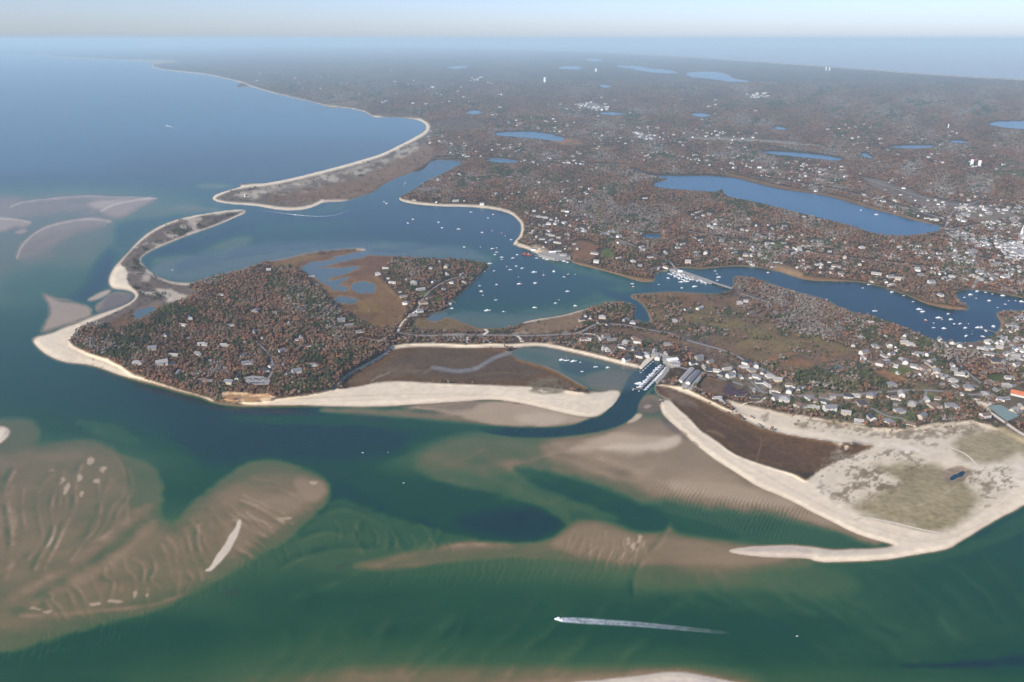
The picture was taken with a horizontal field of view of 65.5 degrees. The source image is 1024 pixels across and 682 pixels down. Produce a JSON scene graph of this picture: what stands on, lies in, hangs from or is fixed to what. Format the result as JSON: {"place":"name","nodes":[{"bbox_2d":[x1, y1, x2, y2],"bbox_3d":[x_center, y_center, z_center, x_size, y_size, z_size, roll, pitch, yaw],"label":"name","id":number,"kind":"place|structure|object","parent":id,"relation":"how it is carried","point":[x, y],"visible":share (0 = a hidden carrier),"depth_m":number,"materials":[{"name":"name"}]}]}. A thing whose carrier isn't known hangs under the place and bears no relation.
{"place":"outdoors","nodes":[
{"label":"outdoors","id":0,"kind":"place"},
{"bbox_2d":[256,341,272,378],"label":"road","id":1,"kind":"structure","parent":0,"point":[270,357],"depth_m":1693.73,"materials":[{"name":"grey asphalt"}]},
{"bbox_2d":[417,276,460,308],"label":"road","id":2,"kind":"structure","parent":0,"point":[432,288],"depth_m":2191.17,"materials":[{"name":"grey asphalt"}]},
{"bbox_2d":[0,41,1023,681],"bbox_3d":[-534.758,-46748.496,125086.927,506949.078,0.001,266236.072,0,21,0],"label":"water","id":3,"kind":"structure","parent":0,"point":[152,533],"depth_m":1226.09,"materials":[{"name":"teal liquid"}]},
{"bbox_2d":[641,365,664,387],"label":"pier","id":4,"kind":"structure","parent":3,"relation":"in","point":[652,376],"depth_m":1632.14,"materials":[{"name":"grey wood"}]},
{"bbox_2d":[669,268,713,283],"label":"bridge causeway","id":5,"kind":"structure","parent":3,"relation":"in","point":[696,278],"depth_m":2315.96,"materials":[{"name":"concrete"}]},
{"bbox_2d":[711,282,732,288],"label":"road bridge","id":6,"kind":"structure","parent":3,"relation":"in","point":[726,286],"depth_m":2229.71,"materials":[{"name":"concrete"}]},
{"bbox_2d":[0,42,1023,530],"bbox_3d":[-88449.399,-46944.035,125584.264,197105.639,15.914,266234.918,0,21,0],"label":"ground","id":7,"kind":"structure","parent":0,"point":[922,496],"depth_m":2916.45,"materials":[{"name":"brown soil"}]},
{"bbox_2d":[131,359,141,364],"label":"house","id":8,"kind":"structure","parent":7,"relation":"on","point":[138,362],"depth_m":1658.53,"materials":[{"name":"brick"}]},
{"bbox_2d":[147,345,157,350],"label":"house","id":9,"kind":"structure","parent":7,"relation":"on","point":[153,347],"depth_m":1736.67,"materials":[{"name":"brick"}]},
{"bbox_2d":[155,358,167,366],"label":"house","id":10,"kind":"structure","parent":7,"relation":"on","point":[160,361],"depth_m":1653.54,"materials":[{"name":"brick"}]},
{"bbox_2d":[197,341,207,345],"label":"house","id":11,"kind":"structure","parent":7,"relation":"on","point":[203,343],"depth_m":1762.07,"materials":[{"name":"brick"}]},
{"bbox_2d":[198,377,207,381],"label":"house","id":12,"kind":"structure","parent":7,"relation":"on","point":[201,379],"depth_m":1577.62,"materials":[{"name":"brick"}]},
{"bbox_2d":[223,379,234,384],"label":"house","id":13,"kind":"structure","parent":7,"relation":"on","point":[228,381],"depth_m":1564.05,"materials":[{"name":"brick"}]},
{"bbox_2d":[241,360,252,364],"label":"house","id":14,"kind":"structure","parent":7,"relation":"on","point":[247,362],"depth_m":1660.77,"materials":[{"name":"brick"}]},
{"bbox_2d":[244,376,269,384],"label":"parking lot","id":15,"kind":"structure","parent":7,"relation":"on","point":[267,382],"depth_m":1583.26,"materials":[{"name":"grey asphalt"}]},
{"bbox_2d":[261,366,269,372],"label":"house","id":16,"kind":"structure","parent":7,"relation":"on","point":[263,368],"depth_m":1624.65,"materials":[{"name":"brick"}]},
{"bbox_2d":[291,367,301,373],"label":"house","id":17,"kind":"structure","parent":7,"relation":"on","point":[298,370],"depth_m":1617.41,"materials":[{"name":"brick"}]},
{"bbox_2d":[418,299,427,304],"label":"house","id":18,"kind":"structure","parent":7,"relation":"on","point":[424,302],"depth_m":2066.70,"materials":[{"name":"brick"}]},
{"bbox_2d":[3,230,1021,680],"bbox_3d":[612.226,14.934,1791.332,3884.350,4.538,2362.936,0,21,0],"label":"marsh","id":19,"kind":"structure","parent":7,"relation":"on","point":[497,366],"depth_m":1683.52,"materials":[{"name":"brown plant"}]},
{"bbox_2d":[67,80,1023,431],"bbox_3d":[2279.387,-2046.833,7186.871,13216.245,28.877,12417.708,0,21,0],"label":"woodland","id":20,"kind":"object","parent":7,"relation":"on","point":[977,110],"visible":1,"depth_m":3281.49,"materials":[{"name":"brown plant"}]},
{"bbox_2d":[538,252,570,260],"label":"wharf yard","id":21,"kind":"structure","parent":7,"relation":"on","point":[554,257],"depth_m":2517.33,"materials":[{"name":"concrete"}]},
{"bbox_2d":[601,333,610,338],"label":"house","id":22,"kind":"structure","parent":7,"relation":"on","point":[607,335],"depth_m":1835.70,"materials":[{"name":"brick"}]},
{"bbox_2d":[622,356,630,362],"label":"house","id":23,"kind":"structure","parent":7,"relation":"on","point":[626,359],"depth_m":1703.42,"materials":[{"name":"brick"}]},
{"bbox_2d":[633,338,641,343],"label":"house","id":24,"kind":"structure","parent":7,"relation":"on","point":[636,340],"depth_m":1804.51,"materials":[{"name":"brick"}]},
{"bbox_2d":[254,70,1023,377],"bbox_3d":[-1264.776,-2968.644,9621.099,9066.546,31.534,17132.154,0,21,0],"label":"distant houses","id":25,"kind":"structure","parent":7,"relation":"on","point":[1009,248],"depth_m":2757.34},
{"bbox_2d":[635,351,644,358],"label":"house","id":26,"kind":"structure","parent":7,"relation":"on","point":[639,354],"depth_m":1723.91,"materials":[{"name":"brick"}]},
{"bbox_2d":[654,353,660,360],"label":"house","id":27,"kind":"structure","parent":7,"relation":"on","point":[657,357],"depth_m":1720.70,"materials":[{"name":"brick"}]},
{"bbox_2d":[678,367,694,382],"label":"row building","id":28,"kind":"structure","parent":7,"relation":"on","point":[686,374],"depth_m":1611.79,"materials":[{"name":"paint"}]},
{"bbox_2d":[686,369,699,384],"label":"row building","id":29,"kind":"structure","parent":7,"relation":"on","point":[692,377],"depth_m":1602.74,"materials":[{"name":"paint"}]},
{"bbox_2d":[688,360,698,365],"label":"house","id":30,"kind":"structure","parent":7,"relation":"on","point":[693,362],"depth_m":1675.15,"materials":[{"name":"brick"}]},
{"bbox_2d":[694,354,703,360],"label":"house","id":31,"kind":"structure","parent":7,"relation":"on","point":[700,357],"depth_m":1705.82,"materials":[{"name":"brick"}]},
{"bbox_2d":[717,370,726,376],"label":"house","id":32,"kind":"structure","parent":7,"relation":"on","point":[721,374],"depth_m":1630.16,"materials":[{"name":"brick"}]},
{"bbox_2d":[725,372,735,378],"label":"house","id":33,"kind":"structure","parent":7,"relation":"on","point":[730,375],"depth_m":1621.37,"materials":[{"name":"brick"}]},
{"bbox_2d":[741,359,751,364],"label":"house","id":34,"kind":"structure","parent":7,"relation":"on","point":[746,362],"depth_m":1688.43,"materials":[{"name":"brick"}]},
{"bbox_2d":[746,367,756,372],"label":"house","id":35,"kind":"structure","parent":7,"relation":"on","point":[751,369],"depth_m":1650.42,"materials":[{"name":"brick"}]},
{"bbox_2d":[751,374,761,379],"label":"house","id":36,"kind":"structure","parent":7,"relation":"on","point":[758,377],"depth_m":1618.58,"materials":[{"name":"brick"}]},
{"bbox_2d":[765,373,774,378],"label":"house","id":37,"kind":"structure","parent":7,"relation":"on","point":[769,375],"depth_m":1620.50,"materials":[{"name":"brick"}]},
{"bbox_2d":[771,395,780,400],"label":"house","id":38,"kind":"structure","parent":7,"relation":"on","point":[775,398],"depth_m":1521.26,"materials":[{"name":"brick"}]},
{"bbox_2d":[773,377,782,381],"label":"house","id":39,"kind":"structure","parent":7,"relation":"on","point":[776,379],"depth_m":1601.56,"materials":[{"name":"brick"}]},
{"bbox_2d":[779,395,789,402],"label":"house","id":40,"kind":"structure","parent":7,"relation":"on","point":[785,399],"depth_m":1513.31,"materials":[{"name":"brick"}]},
{"bbox_2d":[786,386,793,393],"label":"house","id":41,"kind":"structure","parent":7,"relation":"on","point":[789,390],"depth_m":1549.23,"materials":[{"name":"brick"}]},
{"bbox_2d":[785,382,795,387],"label":"house","id":42,"kind":"structure","parent":7,"relation":"on","point":[788,384],"depth_m":1578.63,"materials":[{"name":"brick"}]},
{"bbox_2d":[792,401,806,408],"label":"house","id":43,"kind":"structure","parent":7,"relation":"on","point":[798,404],"depth_m":1488.55,"materials":[{"name":"brick"}]},
{"bbox_2d":[804,394,814,400],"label":"house","id":44,"kind":"structure","parent":7,"relation":"on","point":[808,397],"depth_m":1523.00,"materials":[{"name":"brick"}]},
{"bbox_2d":[818,398,828,403],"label":"house","id":45,"kind":"structure","parent":7,"relation":"on","point":[824,401],"depth_m":1507.89,"materials":[{"name":"brick"}]},
{"bbox_2d":[819,393,830,399],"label":"house","id":46,"kind":"structure","parent":7,"relation":"on","point":[824,396],"depth_m":1524.07,"materials":[{"name":"brick"}]},
{"bbox_2d":[822,403,837,411],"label":"house","id":47,"kind":"structure","parent":7,"relation":"on","point":[829,407],"depth_m":1474.05,"materials":[{"name":"brick"}]},
{"bbox_2d":[841,409,851,415],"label":"house","id":48,"kind":"structure","parent":7,"relation":"on","point":[845,412],"depth_m":1458.86,"materials":[{"name":"brick"}]},
{"bbox_2d":[843,393,853,398],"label":"house","id":49,"kind":"structure","parent":7,"relation":"on","point":[848,396],"depth_m":1528.26,"materials":[{"name":"brick"}]},
{"bbox_2d":[851,393,860,397],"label":"house","id":50,"kind":"structure","parent":7,"relation":"on","point":[856,395],"depth_m":1533.62,"materials":[{"name":"brick"}]},
{"bbox_2d":[854,418,865,425],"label":"house","id":51,"kind":"structure","parent":7,"relation":"on","point":[858,421],"depth_m":1424.07,"materials":[{"name":"brick"}]},
{"bbox_2d":[856,399,868,406],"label":"house","id":52,"kind":"structure","parent":7,"relation":"on","point":[861,402],"depth_m":1495.85,"materials":[{"name":"brick"}]},
{"bbox_2d":[858,349,869,355],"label":"house","id":53,"kind":"structure","parent":7,"relation":"on","point":[862,352],"depth_m":1737.25,"materials":[{"name":"brick"}]},
{"bbox_2d":[866,391,876,398],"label":"house","id":54,"kind":"structure","parent":7,"relation":"on","point":[869,394],"depth_m":1531.42,"materials":[{"name":"brick"}]},
{"bbox_2d":[866,412,876,421],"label":"house","id":55,"kind":"structure","parent":7,"relation":"on","point":[870,416],"depth_m":1438.07,"materials":[{"name":"brick"}]},
{"bbox_2d":[874,358,885,366],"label":"house","id":56,"kind":"structure","parent":7,"relation":"on","point":[880,362],"depth_m":1681.10,"materials":[{"name":"brick"}]},
{"bbox_2d":[882,417,895,424],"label":"house","id":57,"kind":"structure","parent":7,"relation":"on","point":[888,420],"depth_m":1424.08,"materials":[{"name":"brick"}]},
{"bbox_2d":[886,380,897,386],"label":"house","id":58,"kind":"structure","parent":7,"relation":"on","point":[893,384],"depth_m":1574.11,"materials":[{"name":"brick"}]},
{"bbox_2d":[891,395,900,400],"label":"house","id":59,"kind":"structure","parent":7,"relation":"on","point":[894,397],"depth_m":1523.40,"materials":[{"name":"brick"}]},
{"bbox_2d":[893,407,905,413],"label":"house","id":60,"kind":"structure","parent":7,"relation":"on","point":[900,410],"depth_m":1468.00,"materials":[{"name":"brick"}]},
{"bbox_2d":[897,389,905,397],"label":"house","id":61,"kind":"structure","parent":7,"relation":"on","point":[901,392],"depth_m":1534.09,"materials":[{"name":"brick"}]},
{"bbox_2d":[902,357,908,364],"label":"house","id":62,"kind":"structure","parent":7,"relation":"on","point":[905,361],"depth_m":1685.36,"materials":[{"name":"brick"}]},
{"bbox_2d":[905,421,916,426],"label":"house","id":63,"kind":"structure","parent":7,"relation":"on","point":[910,423],"depth_m":1418.68,"materials":[{"name":"brick"}]},
{"bbox_2d":[907,400,917,406],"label":"house","id":64,"kind":"structure","parent":7,"relation":"on","point":[912,403],"depth_m":1495.84,"materials":[{"name":"brick"}]},
{"bbox_2d":[909,363,919,369],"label":"house","id":65,"kind":"structure","parent":7,"relation":"on","point":[914,366],"depth_m":1666.69,"materials":[{"name":"brick"}]},
{"bbox_2d":[917,412,927,419],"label":"house","id":66,"kind":"structure","parent":7,"relation":"on","point":[921,415],"depth_m":1445.66,"materials":[{"name":"brick"}]},
{"bbox_2d":[919,364,931,372],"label":"house","id":67,"kind":"structure","parent":7,"relation":"on","point":[924,367],"depth_m":1649.08,"materials":[{"name":"brick"}]},
{"bbox_2d":[927,400,942,408],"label":"house","id":68,"kind":"structure","parent":7,"relation":"on","point":[938,405],"depth_m":1488.10,"materials":[{"name":"brick"}]},
{"bbox_2d":[933,367,940,373],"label":"house","id":69,"kind":"structure","parent":7,"relation":"on","point":[937,370],"depth_m":1629.41,"materials":[{"name":"brick"}]},
{"bbox_2d":[944,401,959,409],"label":"house","id":70,"kind":"structure","parent":7,"relation":"on","point":[954,405],"depth_m":1484.37,"materials":[{"name":"brick"}]},
{"bbox_2d":[947,377,957,382],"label":"house","id":71,"kind":"structure","parent":7,"relation":"on","point":[953,379],"depth_m":1598.09,"materials":[{"name":"brick"}]},
{"bbox_2d":[954,371,968,376],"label":"house","id":72,"kind":"structure","parent":7,"relation":"on","point":[958,373],"depth_m":1629.84,"materials":[{"name":"brick"}]},
{"bbox_2d":[963,383,974,390],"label":"house","id":73,"kind":"structure","parent":7,"relation":"on","point":[968,387],"depth_m":1561.47,"materials":[{"name":"brick"}]},
{"bbox_2d":[974,398,993,406],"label":"sand lot","id":74,"kind":"structure","parent":7,"relation":"on","point":[986,403],"depth_m":1505.58,"materials":[{"name":"beige sand"}]},
{"bbox_2d":[980,390,989,395],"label":"house","id":75,"kind":"structure","parent":7,"relation":"on","point":[984,392],"depth_m":1537.45,"materials":[{"name":"brick"}]},
{"bbox_2d":[979,411,991,418],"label":"house","id":76,"kind":"structure","parent":7,"relation":"on","point":[987,414],"depth_m":1440.20,"materials":[{"name":"brick"}]},
{"bbox_2d":[989,358,1001,364],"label":"house","id":77,"kind":"structure","parent":7,"relation":"on","point":[994,360],"depth_m":1687.65,"materials":[{"name":"brick"}]},
{"bbox_2d":[996,396,1004,401],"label":"house","id":78,"kind":"structure","parent":7,"relation":"on","point":[1002,398],"depth_m":1516.58,"materials":[{"name":"brick"}]},
{"bbox_2d":[988,405,1018,420],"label":"tennis court","id":79,"kind":"object","parent":7,"relation":"on","point":[1004,413],"visible":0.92,"depth_m":1464.23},
{"bbox_2d":[1000,382,1012,387],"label":"house","id":80,"kind":"structure","parent":7,"relation":"on","point":[1006,385],"depth_m":1575.94,"materials":[{"name":"brick"}]},
{"bbox_2d":[1004,375,1014,379],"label":"house","id":81,"kind":"structure","parent":7,"relation":"on","point":[1009,377],"depth_m":1612.07,"materials":[{"name":"brick"}]},
{"bbox_2d":[1009,406,1018,411],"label":"house","id":82,"kind":"structure","parent":7,"relation":"on","point":[1013,408],"depth_m":1471.07,"materials":[{"name":"brick"}]},
{"bbox_2d":[1009,354,1020,358],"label":"house","id":83,"kind":"structure","parent":7,"relation":"on","point":[1016,356],"depth_m":1711.41,"materials":[{"name":"brick"}]},
{"bbox_2d":[1010,389,1023,397],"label":"store building","id":84,"kind":"structure","parent":7,"relation":"on","point":[1013,392],"depth_m":1535.95,"materials":[{"name":"orange"}]},
{"bbox_2d":[1017,403,1023,409],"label":"house","id":85,"kind":"structure","parent":7,"relation":"on","point":[1020,406],"depth_m":1484.61,"materials":[{"name":"brick"}]},
{"bbox_2d":[1018,225,1023,238],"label":"church","id":86,"kind":"structure","parent":7,"relation":"on","point":[1021,235],"depth_m":2729.20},
{"bbox_2d":[0,109,1023,681],"bbox_3d":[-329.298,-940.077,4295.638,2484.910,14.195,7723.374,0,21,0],"label":"beach","id":87,"kind":"structure","parent":0,"point":[904,541],"depth_m":1369.71,"materials":[{"name":"beige sand"}]},
{"bbox_2d":[0,0,1023,40],"label":"sky","id":88,"kind":"structure","parent":0,"point":[20,20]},
{"bbox_2d":[134,58,1023,479],"bbox_3d":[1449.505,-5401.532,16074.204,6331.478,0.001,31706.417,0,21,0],"label":"pond","id":89,"kind":"structure","parent":0,"point":[838,210],"depth_m":3364.18,"materials":[{"name":"liquid"}]},
{"bbox_2d":[398,323,782,380],"bbox_3d":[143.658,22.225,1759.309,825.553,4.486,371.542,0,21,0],"label":"road","id":90,"kind":"structure","parent":0,"point":[739,357],"depth_m":1857.73,"materials":[{"name":"grey asphalt"}]},
{"bbox_2d":[597,230,675,268],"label":"road","id":91,"kind":"structure","parent":0,"point":[672,264],"depth_m":2520.96,"materials":[{"name":"grey asphalt"}]},
{"bbox_2d":[639,357,653,368],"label":"quay","id":92,"kind":"structure","parent":0,"point":[646,362],"depth_m":1703.58,"materials":[{"name":"beige concrete"}]},
{"bbox_2d":[655,363,669,383],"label":"quay","id":93,"kind":"structure","parent":0,"point":[662,375],"depth_m":1640.12,"materials":[{"name":"concrete"}]},
{"bbox_2d":[650,352,680,365],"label":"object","id":94,"kind":"structure","parent":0,"point":[663,357],"depth_m":1707.55,"materials":[{"name":"concrete"}]},
{"bbox_2d":[666,357,678,361],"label":"marina shed","id":95,"kind":"structure","parent":94,"relation":"on","point":[673,359],"depth_m":1691.96,"materials":[{"name":"white metal"}]},
{"bbox_2d":[681,368,694,388],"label":"road","id":96,"kind":"structure","parent":0,"point":[684,385],"depth_m":1581.42,"materials":[{"name":"grey asphalt"}]},
{"bbox_2d":[688,372,703,390],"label":"road","id":97,"kind":"structure","parent":0,"point":[698,378],"depth_m":1596.54,"materials":[{"name":"grey asphalt"}]},
{"bbox_2d":[727,370,760,390],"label":"road","id":98,"kind":"structure","parent":0,"point":[754,384],"depth_m":1605.11,"materials":[{"name":"grey asphalt"}]},
{"bbox_2d":[731,397,765,413],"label":"road","id":99,"kind":"structure","parent":0,"point":[764,398],"depth_m":1503.78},
{"bbox_2d":[697,138,824,146],"bbox_3d":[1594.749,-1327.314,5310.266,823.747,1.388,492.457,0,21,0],"label":"road","id":100,"kind":"structure","parent":0,"point":[753,140],"depth_m":5379.27,"materials":[{"name":"grey asphalt"}]},
{"bbox_2d":[684,230,943,269],"bbox_3d":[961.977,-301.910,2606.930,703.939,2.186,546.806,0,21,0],"label":"road","id":101,"kind":"structure","parent":0,"point":[805,251],"depth_m":2580.51,"materials":[{"name":"grey asphalt"}]},
{"bbox_2d":[660,358,1022,396],"bbox_3d":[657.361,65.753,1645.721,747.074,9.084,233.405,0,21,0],"label":"road","id":102,"kind":"structure","parent":0,"point":[1014,385],"depth_m":1558.23,"materials":[{"name":"grey asphalt"}]},
{"bbox_2d":[753,176,946,219],"bbox_3d":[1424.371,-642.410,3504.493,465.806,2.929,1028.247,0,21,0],"label":"road","id":103,"kind":"structure","parent":0,"point":[858,194],"depth_m":3297.19,"materials":[{"name":"grey asphalt"}]},
{"bbox_2d":[854,400,906,420],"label":"road","id":104,"kind":"structure","parent":0,"point":[886,415],"depth_m":1459.97,"materials":[{"name":"grey asphalt"}]},
{"bbox_2d":[859,516,940,533],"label":"road","id":105,"kind":"structure","parent":0,"point":[899,524],"depth_m":1135.32,"materials":[{"name":"beige sand"}]},
{"bbox_2d":[856,175,960,205],"bbox_3d":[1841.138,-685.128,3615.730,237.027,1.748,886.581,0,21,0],"label":"road","id":106,"kind":"structure","parent":0,"point":[903,191],"depth_m":3603.81,"materials":[{"name":"grey asphalt"}]},
{"bbox_2d":[917,391,926,405],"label":"road","id":107,"kind":"structure","parent":0,"point":[922,399],"depth_m":1531.60,"materials":[{"name":"grey asphalt"}]},
{"bbox_2d":[870,362,978,387],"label":"road","id":108,"kind":"structure","parent":0,"point":[932,369],"depth_m":1635.79,"materials":[{"name":"grey asphalt"}]},
{"bbox_2d":[945,200,979,227],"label":"road","id":109,"kind":"structure","parent":0,"point":[946,224],"depth_m":3149.74,"materials":[{"name":"grey asphalt"}]},
{"bbox_2d":[949,447,981,470],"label":"road","id":110,"kind":"structure","parent":0,"point":[977,465],"depth_m":1313.63,"materials":[{"name":"beige sand"}]},
{"bbox_2d":[955,350,982,383],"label":"road","id":111,"kind":"structure","parent":0,"point":[960,365],"depth_m":1675.99,"materials":[{"name":"grey asphalt"}]},
{"bbox_2d":[961,235,978,287],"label":"road","id":112,"kind":"structure","parent":0,"point":[976,282],"depth_m":2270.29,"materials":[{"name":"grey asphalt"}]},
{"bbox_2d":[972,399,1023,435],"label":"road","id":113,"kind":"structure","parent":0,"point":[1008,424],"depth_m":1420.49,"materials":[{"name":"grey asphalt"}]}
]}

